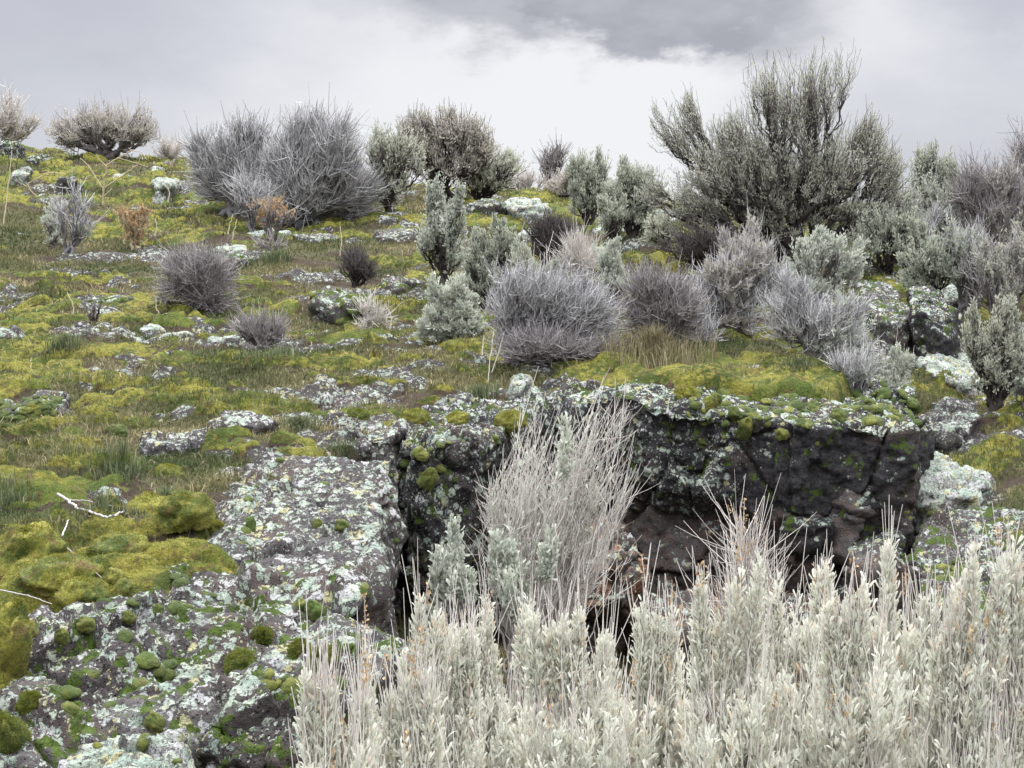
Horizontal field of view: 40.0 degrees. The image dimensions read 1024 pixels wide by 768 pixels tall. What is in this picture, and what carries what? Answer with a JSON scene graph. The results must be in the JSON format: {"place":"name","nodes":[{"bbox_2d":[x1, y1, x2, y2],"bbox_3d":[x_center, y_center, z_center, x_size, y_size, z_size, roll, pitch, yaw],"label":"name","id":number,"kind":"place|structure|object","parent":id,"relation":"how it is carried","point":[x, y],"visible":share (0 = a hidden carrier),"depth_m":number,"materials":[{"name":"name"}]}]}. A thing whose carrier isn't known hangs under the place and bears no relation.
{"place":"outdoors","nodes":[
{"label":"outdoors","id":0,"kind":"place"},
{"bbox_2d":[0,143,1023,746],"bbox_3d":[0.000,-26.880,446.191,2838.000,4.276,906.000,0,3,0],"label":"hillside","id":1,"kind":"structure","parent":0,"point":[136,566],"depth_m":7.54,"materials":[{"name":"plant"}]},
{"bbox_2d":[0,468,40,514],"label":"grass tuft","id":2,"kind":"object","parent":1,"relation":"on","point":[9,496],"visible":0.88,"depth_m":4.73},
{"bbox_2d":[0,79,43,141],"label":"sagebrush","id":3,"kind":"object","parent":1,"relation":"on","point":[12,128],"visible":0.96,"depth_m":18.06,"materials":[{"name":"beige plant"}]},
{"bbox_2d":[2,520,67,559],"bbox_3d":[-1.371,0.464,4.036,0.192,0.157,0.166,0,3,0],"label":"moss cushion","id":4,"kind":"object","parent":1,"relation":"on","point":[37,539],"visible":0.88,"depth_m":3.98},
{"bbox_2d":[39,197,62,246],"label":"sagebrush","id":5,"kind":"object","parent":1,"relation":"on","point":[53,234],"visible":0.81,"depth_m":12.75,"materials":[{"name":"grey plant"}]},
{"bbox_2d":[43,167,110,253],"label":"sagebrush","id":6,"kind":"object","parent":1,"relation":"on","point":[78,228],"visible":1,"depth_m":12.48,"materials":[{"name":"grey plant"}]},
{"bbox_2d":[42,90,162,158],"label":"sagebrush","id":7,"kind":"object","parent":1,"relation":"on","point":[111,130],"visible":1,"depth_m":17.54,"materials":[{"name":"grey plant"}]},
{"bbox_2d":[87,435,145,483],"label":"grass tuft","id":8,"kind":"object","parent":1,"relation":"on","point":[119,469],"visible":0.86,"depth_m":5.12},
{"bbox_2d":[85,528,150,556],"bbox_3d":[-1.129,0.459,4.035,0.191,0.093,0.188,0,3,0],"label":"moss cushion","id":9,"kind":"object","parent":1,"relation":"on","point":[122,540],"visible":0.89,"depth_m":4.00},
{"bbox_2d":[58,729,195,767],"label":"boulder","id":10,"kind":"object","parent":1,"relation":"on","point":[165,748],"visible":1,"depth_m":2.70,"materials":[{"name":"stone"}]},
{"bbox_2d":[113,202,154,249],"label":"dry shrub","id":11,"kind":"object","parent":1,"relation":"on","point":[134,225],"visible":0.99,"depth_m":12.78,"materials":[{"name":"plant"}]},
{"bbox_2d":[125,490,165,514],"bbox_3d":[-1.204,0.411,4.687,0.177,0.123,0.184,0,3,0],"label":"moss cushion","id":12,"kind":"object","parent":1,"relation":"on","point":[150,501],"visible":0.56,"depth_m":4.65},
{"bbox_2d":[150,177,181,203],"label":"rock","id":13,"kind":"object","parent":1,"relation":"on","point":[160,195],"visible":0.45,"depth_m":15.50,"materials":[{"name":"stone"}]},
{"bbox_2d":[138,428,209,458],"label":"rock","id":14,"kind":"object","parent":1,"relation":"on","point":[157,442],"visible":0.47,"depth_m":5.52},
{"bbox_2d":[155,488,218,533],"bbox_3d":[-1.014,0.389,4.377,0.170,0.137,0.172,2,4,28],"label":"moss cushion","id":15,"kind":"object","parent":1,"relation":"on","point":[181,511],"visible":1,"depth_m":4.33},
{"bbox_2d":[141,226,254,313],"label":"shrub","id":16,"kind":"object","parent":1,"relation":"on","point":[198,277],"visible":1,"depth_m":9.67,"materials":[{"name":"grey plant"}]},
{"bbox_2d":[0,558,408,767],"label":"rock","id":17,"kind":"object","parent":1,"relation":"on","point":[203,637],"visible":0.69,"depth_m":3.39,"materials":[{"name":"stone"}]},
{"bbox_2d":[0,710,31,753],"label":"moss cushion","id":18,"kind":"object","parent":17,"relation":"on","point":[15,734],"visible":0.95,"depth_m":2.94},
{"bbox_2d":[0,597,35,676],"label":"moss cushion","id":19,"kind":"object","parent":17,"relation":"on","point":[17,627],"visible":1,"depth_m":3.30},
{"bbox_2d":[17,551,105,596],"bbox_3d":[-1.220,0.510,3.805,0.236,0.109,0.209,0,3,0],"label":"moss cushion","id":20,"kind":"object","parent":17,"relation":"on","point":[47,574],"visible":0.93,"depth_m":3.75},
{"bbox_2d":[51,575,111,609],"bbox_3d":[-1.146,0.556,3.747,0.159,0.100,0.150,-1,4,-16],"label":"moss cushion","id":21,"kind":"object","parent":17,"relation":"on","point":[78,588],"visible":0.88,"depth_m":3.70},
{"bbox_2d":[222,648,256,675],"bbox_3d":[-0.650,0.670,3.381,0.090,0.078,0.094,-2,4,-29],"label":"moss cushion","id":22,"kind":"object","parent":17,"relation":"on","point":[239,659],"visible":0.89,"depth_m":3.36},
{"bbox_2d":[165,101,285,216],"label":"rabbitbrush","id":23,"kind":"object","parent":1,"relation":"on","point":[208,158],"visible":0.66,"depth_m":14.40,"materials":[{"name":"plant"}]},
{"bbox_2d":[206,410,278,435],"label":"rock","id":24,"kind":"object","parent":1,"relation":"on","point":[253,421],"visible":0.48,"depth_m":5.92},
{"bbox_2d":[218,155,286,231],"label":"shrub","id":25,"kind":"object","parent":1,"relation":"on","point":[246,189],"visible":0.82,"depth_m":13.69,"materials":[{"name":"plant"}]},
{"bbox_2d":[225,297,303,350],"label":"shrub","id":26,"kind":"object","parent":1,"relation":"on","point":[253,332],"visible":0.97,"depth_m":8.09,"materials":[{"name":"grey plant"}]},
{"bbox_2d":[246,193,295,242],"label":"dry shrub","id":27,"kind":"object","parent":1,"relation":"on","point":[275,212],"visible":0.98,"depth_m":12.82,"materials":[{"name":"brown plant"}]},
{"bbox_2d":[194,642,383,767],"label":"rock","id":28,"kind":"object","parent":1,"relation":"on","point":[250,729],"visible":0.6,"depth_m":2.81,"materials":[{"name":"stone"}]},
{"bbox_2d":[207,455,407,637],"bbox_3d":[-0.742,0.793,4.663,0.814,0.989,1.850,0,3,0],"label":"rock slab","id":29,"kind":"object","parent":1,"relation":"on","point":[355,495],"visible":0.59,"depth_m":4.41,"materials":[{"name":"stone"}]},
{"bbox_2d":[241,86,397,230],"bbox_3d":[-1.951,-2.265,14.078,1.655,1.541,1.107,0,3,0],"label":"rabbitbrush","id":30,"kind":"object","parent":1,"relation":"on","point":[311,163],"visible":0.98,"depth_m":13.95,"materials":[{"name":"plant"}]},
{"bbox_2d":[287,584,391,767],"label":"sagebrush","id":31,"kind":"object","parent":1,"relation":"on","point":[324,743],"visible":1,"depth_m":2.48,"materials":[{"name":"beige plant"}]},
{"bbox_2d":[308,285,379,324],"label":"rock","id":32,"kind":"object","parent":1,"relation":"on","point":[327,309],"visible":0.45,"depth_m":9.70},
{"bbox_2d":[330,234,381,288],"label":"shrub","id":33,"kind":"object","parent":1,"relation":"on","point":[355,262],"visible":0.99,"depth_m":11.03,"materials":[{"name":"grey plant"}]},
{"bbox_2d":[319,384,410,618],"bbox_3d":[-0.679,0.500,6.357,0.454,0.946,1.489,-1,3,-11],"label":"rock slab","id":34,"kind":"object","parent":1,"relation":"on","point":[382,442],"visible":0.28,"depth_m":5.88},
{"bbox_2d":[350,287,401,330],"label":"shrub","id":35,"kind":"object","parent":1,"relation":"on","point":[368,318],"visible":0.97,"depth_m":8.51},
{"bbox_2d":[359,117,432,212],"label":"sagebrush","id":36,"kind":"object","parent":1,"relation":"on","point":[396,153],"visible":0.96,"depth_m":14.23,"materials":[{"name":"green plant"}]},
{"bbox_2d":[351,593,454,767],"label":"sagebrush","id":37,"kind":"object","parent":1,"relation":"on","point":[412,735],"visible":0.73,"depth_m":2.78,"materials":[{"name":"beige plant"}]},
{"bbox_2d":[414,171,471,287],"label":"sagebrush","id":38,"kind":"object","parent":1,"relation":"on","point":[442,225],"visible":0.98,"depth_m":10.12,"materials":[{"name":"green plant"}]},
{"bbox_2d":[395,97,503,201],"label":"sagebrush","id":39,"kind":"object","parent":1,"relation":"on","point":[446,150],"visible":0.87,"depth_m":15.57,"materials":[{"name":"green plant"}]},
{"bbox_2d":[412,269,489,342],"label":"sagebrush","id":40,"kind":"object","parent":1,"relation":"on","point":[451,313],"visible":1,"depth_m":8.12,"materials":[{"name":"grey plant"}]},
{"bbox_2d":[394,537,510,767],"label":"sagebrush","id":41,"kind":"object","parent":1,"relation":"on","point":[461,686],"visible":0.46,"depth_m":3.08,"materials":[{"name":"beige plant"}]},
{"bbox_2d":[425,513,479,646],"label":"sagebrush","id":42,"kind":"object","parent":1,"relation":"on","point":[440,568],"visible":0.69,"depth_m":4.48,"materials":[{"name":"grey plant"}]},
{"bbox_2d":[397,397,534,620],"bbox_3d":[-0.197,0.657,6.002,0.617,1.145,1.127,0,3,0],"label":"rock slab","id":43,"kind":"object","parent":1,"relation":"on","point":[469,450],"visible":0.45,"depth_m":5.61,"materials":[{"name":"stone"}]},
{"bbox_2d":[494,408,527,432],"bbox_3d":[-0.003,0.155,5.971,0.159,0.108,0.132,0,3,0],"label":"moss cushion","id":44,"kind":"object","parent":43,"relation":"on","point":[508,420],"visible":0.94,"depth_m":5.93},
{"bbox_2d":[462,198,506,214],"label":"rock","id":45,"kind":"object","parent":1,"relation":"on","point":[484,205],"visible":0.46,"depth_m":14.45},
{"bbox_2d":[454,205,517,310],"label":"sagebrush","id":46,"kind":"object","parent":1,"relation":"on","point":[501,241],"visible":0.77,"depth_m":9.52,"materials":[{"name":"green plant"}]},
{"bbox_2d":[449,138,534,199],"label":"sagebrush","id":47,"kind":"object","parent":1,"relation":"on","point":[504,168],"visible":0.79,"depth_m":15.80,"materials":[{"name":"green plant"}]},
{"bbox_2d":[443,550,549,767],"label":"sagebrush","id":48,"kind":"object","parent":1,"relation":"on","point":[488,647],"visible":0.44,"depth_m":3.38,"materials":[{"name":"beige plant"}]},
{"bbox_2d":[0,147,1020,547],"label":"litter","id":49,"kind":"object","parent":1,"relation":"on","point":[238,357],"visible":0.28,"depth_m":7.05,"materials":[{"name":"plant"}]},
{"bbox_2d":[0,311,1021,688],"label":"moss","id":50,"kind":"object","parent":1,"relation":"on","point":[240,443],"visible":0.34,"depth_m":5.54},
{"bbox_2d":[0,286,1023,763],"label":"moss","id":51,"kind":"object","parent":1,"relation":"on","point":[148,660],"visible":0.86,"depth_m":6.01,"materials":[{"name":"plant"}]},
{"bbox_2d":[505,373,540,400],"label":"rock","id":52,"kind":"object","parent":1,"relation":"on","point":[520,384],"visible":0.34,"depth_m":6.63,"materials":[{"name":"stone"}]},
{"bbox_2d":[478,553,574,650],"bbox_3d":[0.050,0.938,5.558,0.482,0.515,0.375,0,3,0],"label":"rock","id":53,"kind":"object","parent":1,"relation":"on","point":[501,624],"visible":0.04,"depth_m":5.47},
{"bbox_2d":[504,197,552,224],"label":"rock","id":54,"kind":"object","parent":1,"relation":"on","point":[524,208],"visible":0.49,"depth_m":14.44,"materials":[{"name":"stone"}]},
{"bbox_2d":[485,411,575,703],"bbox_3d":[0.059,0.643,4.541,0.292,1.112,0.155,0,3,0],"label":"sagebrush","id":55,"kind":"object","parent":1,"relation":"on","point":[505,554],"visible":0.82,"depth_m":4.53,"materials":[{"name":"plant"}]},
{"bbox_2d":[502,163,569,189],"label":"shrub","id":56,"kind":"object","parent":1,"relation":"on","point":[528,181],"visible":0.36,"depth_m":18.15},
{"bbox_2d":[505,222,571,284],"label":"sagebrush","id":57,"kind":"object","parent":1,"relation":"on","point":[518,248],"visible":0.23,"depth_m":9.35,"materials":[{"name":"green plant"}]},
{"bbox_2d":[531,134,573,180],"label":"shrub","id":58,"kind":"object","parent":1,"relation":"on","point":[551,160],"visible":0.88,"depth_m":18.31,"materials":[{"name":"grey plant"}]},
{"bbox_2d":[517,202,588,272],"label":"shrub","id":59,"kind":"object","parent":1,"relation":"on","point":[542,232],"visible":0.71,"depth_m":10.49,"materials":[{"name":"grey plant"}]},
{"bbox_2d":[450,368,659,719],"bbox_3d":[0.161,0.551,4.801,0.606,1.222,0.457,-2,4,-29],"label":"sagebrush","id":60,"kind":"object","parent":1,"relation":"on","point":[571,562],"visible":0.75,"depth_m":4.76,"materials":[{"name":"plant"}]},
{"bbox_2d":[478,231,635,365],"bbox_3d":[0.246,-0.429,7.491,0.871,0.762,0.484,-1,3,-8],"label":"rabbitbrush","id":61,"kind":"object","parent":1,"relation":"on","point":[523,297],"visible":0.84,"depth_m":7.41,"materials":[{"name":"plant"}]},
{"bbox_2d":[479,305,640,368],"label":"shrub","id":62,"kind":"object","parent":1,"relation":"on","point":[545,348],"visible":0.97,"depth_m":7.31,"materials":[{"name":"grey plant"}]},
{"bbox_2d":[509,372,613,545],"bbox_3d":[0.239,0.590,6.654,0.642,1.275,0.649,0,3,0],"label":"rock","id":63,"kind":"object","parent":1,"relation":"on","point":[567,393],"visible":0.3,"depth_m":6.40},
{"bbox_2d":[535,213,613,281],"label":"shrub","id":64,"kind":"object","parent":1,"relation":"on","point":[582,249],"visible":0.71,"depth_m":10.02,"materials":[{"name":"beige plant"}]},
{"bbox_2d":[497,565,661,767],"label":"sagebrush","id":65,"kind":"object","parent":1,"relation":"on","point":[587,736],"visible":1,"depth_m":3.03,"materials":[{"name":"grey plant"}]},
{"bbox_2d":[563,144,612,224],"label":"sagebrush","id":66,"kind":"object","parent":1,"relation":"on","point":[585,179],"visible":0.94,"depth_m":13.45,"materials":[{"name":"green plant"}]},
{"bbox_2d":[557,518,651,625],"bbox_3d":[0.353,0.726,5.370,0.374,0.405,0.686,0,3,0],"label":"boulder","id":67,"kind":"object","parent":1,"relation":"on","point":[631,573],"visible":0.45,"depth_m":5.16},
{"bbox_2d":[596,188,628,240],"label":"sagebrush","id":68,"kind":"object","parent":1,"relation":"on","point":[613,215],"visible":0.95,"depth_m":12.11,"materials":[{"name":"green plant"}]},
{"bbox_2d":[591,234,637,308],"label":"sagebrush","id":69,"kind":"object","parent":1,"relation":"on","point":[611,262],"visible":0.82,"depth_m":9.23,"materials":[{"name":"grey plant"}]},
{"bbox_2d":[597,153,669,238],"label":"sagebrush","id":70,"kind":"object","parent":1,"relation":"on","point":[628,177],"visible":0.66,"depth_m":12.48,"materials":[{"name":"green plant"}]},
{"bbox_2d":[589,318,721,368],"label":"grass tuft","id":71,"kind":"object","parent":1,"relation":"on","point":[651,344],"visible":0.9,"depth_m":7.31,"materials":[{"name":"plant"}]},
{"bbox_2d":[599,542,716,767],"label":"sagebrush","id":72,"kind":"object","parent":1,"relation":"on","point":[665,685],"visible":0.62,"depth_m":3.28,"materials":[{"name":"beige plant"}]},
{"bbox_2d":[637,210,682,250],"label":"sagebrush","id":73,"kind":"object","parent":1,"relation":"on","point":[651,224],"visible":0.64,"depth_m":11.66,"materials":[{"name":"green plant"}]},
{"bbox_2d":[608,247,712,346],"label":"shrub","id":74,"kind":"object","parent":1,"relation":"on","point":[663,300],"visible":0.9,"depth_m":7.60,"materials":[{"name":"grey plant"}]},
{"bbox_2d":[622,588,729,688],"bbox_3d":[0.630,1.044,5.486,0.507,0.466,0.688,2,4,34],"label":"rock","id":75,"kind":"object","parent":1,"relation":"on","point":[685,598],"visible":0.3,"depth_m":5.32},
{"bbox_2d":[646,211,741,270],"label":"shrub","id":76,"kind":"object","parent":1,"relation":"on","point":[696,243],"visible":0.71,"depth_m":10.83,"materials":[{"name":"grey plant"}]},
{"bbox_2d":[680,275,732,341],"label":"sagebrush","id":77,"kind":"object","parent":1,"relation":"on","point":[708,330],"visible":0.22,"depth_m":7.86,"materials":[{"name":"grey plant"}]},
{"bbox_2d":[663,504,811,767],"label":"sagebrush","id":78,"kind":"object","parent":1,"relation":"on","point":[736,732],"visible":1,"depth_m":2.97,"materials":[{"name":"grey plant"}]},
{"bbox_2d":[681,205,796,336],"bbox_3d":[1.297,-0.653,8.079,0.673,0.912,0.457,0,3,0],"label":"sagebrush","id":79,"kind":"object","parent":1,"relation":"on","point":[747,257],"visible":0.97,"depth_m":8.01,"materials":[{"name":"plant"}]},
{"bbox_2d":[676,468,811,686],"bbox_3d":[0.709,0.739,4.372,0.413,0.974,0.407,2,4,26],"label":"sagebrush","id":80,"kind":"object","parent":1,"relation":"on","point":[739,539],"visible":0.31,"depth_m":4.33,"materials":[{"name":"grey plant"}]},
{"bbox_2d":[610,488,880,600],"bbox_3d":[1.091,0.808,6.479,1.520,0.953,1.082,0,3,0],"label":"rock","id":81,"kind":"object","parent":1,"relation":"on","point":[653,527],"visible":0.11,"depth_m":6.15,"materials":[{"name":"stone"}]},
{"bbox_2d":[587,364,934,559],"bbox_3d":[1.125,0.370,6.588,1.722,0.873,1.375,0,3,0],"label":"rock ledge","id":82,"kind":"object","parent":1,"relation":"on","point":[885,461],"visible":0.67,"depth_m":6.04,"materials":[{"name":"stone"}]},
{"bbox_2d":[631,36,931,263],"bbox_3d":[2.123,-1.808,11.095,2.376,1.833,0.919,0,3,0],"label":"sagebrush","id":83,"kind":"object","parent":1,"relation":"on","point":[735,160],"visible":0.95,"depth_m":11.04,"materials":[{"name":"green plant"}]},
{"bbox_2d":[744,522,849,767],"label":"sagebrush","id":84,"kind":"object","parent":1,"relation":"on","point":[798,654],"visible":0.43,"depth_m":3.22,"materials":[{"name":"beige plant"}]},
{"bbox_2d":[752,259,890,369],"bbox_3d":[1.597,-0.303,7.283,0.708,0.696,0.405,0,3,0],"label":"sagebrush","id":85,"kind":"object","parent":1,"relation":"on","point":[791,305],"visible":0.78,"depth_m":7.26,"materials":[{"name":"plant"}]},
{"bbox_2d":[774,224,872,314],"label":"sagebrush","id":86,"kind":"object","parent":1,"relation":"on","point":[809,254],"visible":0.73,"depth_m":8.43,"materials":[{"name":"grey plant"}]},
{"bbox_2d":[818,334,890,391],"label":"sagebrush","id":87,"kind":"object","parent":1,"relation":"on","point":[858,373],"visible":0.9,"depth_m":6.88,"materials":[{"name":"grey plant"}]},
{"bbox_2d":[779,533,951,767],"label":"sagebrush","id":88,"kind":"object","parent":1,"relation":"on","point":[856,724],"visible":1,"depth_m":2.91,"materials":[{"name":"beige plant"}]},
{"bbox_2d":[837,527,909,601],"bbox_3d":[1.501,0.927,5.853,0.330,0.622,0.616,1,4,13],"label":"rock","id":89,"kind":"object","parent":1,"relation":"on","point":[902,549],"visible":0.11,"depth_m":5.88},
{"bbox_2d":[842,191,920,274],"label":"sagebrush","id":90,"kind":"object","parent":1,"relation":"on","point":[882,234],"visible":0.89,"depth_m":10.79,"materials":[{"name":"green plant"}]},
{"bbox_2d":[855,281,913,351],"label":"boulder","id":91,"kind":"object","parent":1,"relation":"on","point":[891,310],"visible":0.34,"depth_m":9.01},
{"bbox_2d":[842,541,927,641],"bbox_3d":[1.453,0.840,5.378,0.410,0.476,0.345,1,4,15],"label":"rock","id":92,"kind":"object","parent":1,"relation":"on","point":[859,553],"visible":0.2,"depth_m":5.27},
{"bbox_2d":[874,328,915,388],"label":"sagebrush","id":93,"kind":"object","parent":1,"relation":"on","point":[897,372],"visible":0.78,"depth_m":7.84,"materials":[{"name":"plant"}]},
{"bbox_2d":[869,502,961,766],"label":"sagebrush","id":94,"kind":"object","parent":1,"relation":"on","point":[918,629],"visible":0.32,"depth_m":3.17,"materials":[{"name":"beige plant"}]},
{"bbox_2d":[897,138,956,220],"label":"sagebrush","id":95,"kind":"object","parent":1,"relation":"on","point":[929,160],"visible":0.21,"depth_m":13.03,"materials":[{"name":"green plant"}]},
{"bbox_2d":[892,215,969,289],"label":"sagebrush","id":96,"kind":"object","parent":1,"relation":"on","point":[931,256],"visible":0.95,"depth_m":9.82,"materials":[{"name":"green plant"}]},
{"bbox_2d":[906,285,962,358],"bbox_3d":[2.747,-0.178,9.211,0.375,0.954,1.212,1,4,14],"label":"boulder","id":97,"kind":"object","parent":1,"relation":"on","point":[934,319],"visible":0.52,"depth_m":8.75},
{"bbox_2d":[906,154,974,244],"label":"sagebrush","id":98,"kind":"object","parent":1,"relation":"on","point":[934,193],"visible":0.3,"depth_m":12.30,"materials":[{"name":"grey plant"}]},
{"bbox_2d":[918,397,981,454],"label":"rock","id":99,"kind":"object","parent":1,"relation":"on","point":[954,423],"visible":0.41,"depth_m":7.31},
{"bbox_2d":[916,352,987,399],"bbox_3d":[2.756,0.165,8.580,0.616,0.743,1.102,1,4,17],"label":"rock slab","id":100,"kind":"object","parent":1,"relation":"on","point":[933,364],"visible":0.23,"depth_m":8.33,"materials":[{"name":"stone"}]},
{"bbox_2d":[914,451,996,535],"bbox_3d":[1.954,0.639,6.430,0.452,0.631,0.982,0,3,0],"label":"rock slab","id":101,"kind":"object","parent":1,"relation":"on","point":[974,482],"visible":0.35,"depth_m":6.11,"materials":[{"name":"stone"}]},
{"bbox_2d":[900,499,1022,767],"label":"sagebrush","id":102,"kind":"object","parent":1,"relation":"on","point":[959,697],"visible":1,"depth_m":2.87,"materials":[{"name":"beige plant"}]},
{"bbox_2d":[902,506,1023,704],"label":"rock slab","id":103,"kind":"object","parent":1,"relation":"on","point":[936,529],"visible":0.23,"depth_m":5.45,"materials":[{"name":"stone"}]},
{"bbox_2d":[940,205,995,314],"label":"sagebrush","id":104,"kind":"object","parent":1,"relation":"on","point":[977,232],"visible":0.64,"depth_m":9.81,"materials":[{"name":"plant"}]},
{"bbox_2d":[936,503,1023,767],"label":"sagebrush","id":105,"kind":"object","parent":1,"relation":"on","point":[1013,700],"visible":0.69,"depth_m":2.92,"materials":[{"name":"beige plant"}]},
{"bbox_2d":[941,138,1023,255],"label":"sagebrush","id":106,"kind":"object","parent":1,"relation":"on","point":[996,193],"visible":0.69,"depth_m":11.44,"materials":[{"name":"grey plant"}]},
{"bbox_2d":[956,214,1023,314],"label":"sagebrush","id":107,"kind":"object","parent":1,"relation":"on","point":[997,271],"visible":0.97,"depth_m":9.52,"materials":[{"name":"grey plant"}]},
{"bbox_2d":[958,276,1023,411],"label":"sagebrush","id":108,"kind":"object","parent":1,"relation":"on","point":[997,347],"visible":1,"depth_m":7.56,"materials":[{"name":"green plant"}]},
{"bbox_2d":[0,0,1023,204],"label":"sky","id":109,"kind":"structure","parent":0,"point":[590,73],"materials":[{"name":"grey"}]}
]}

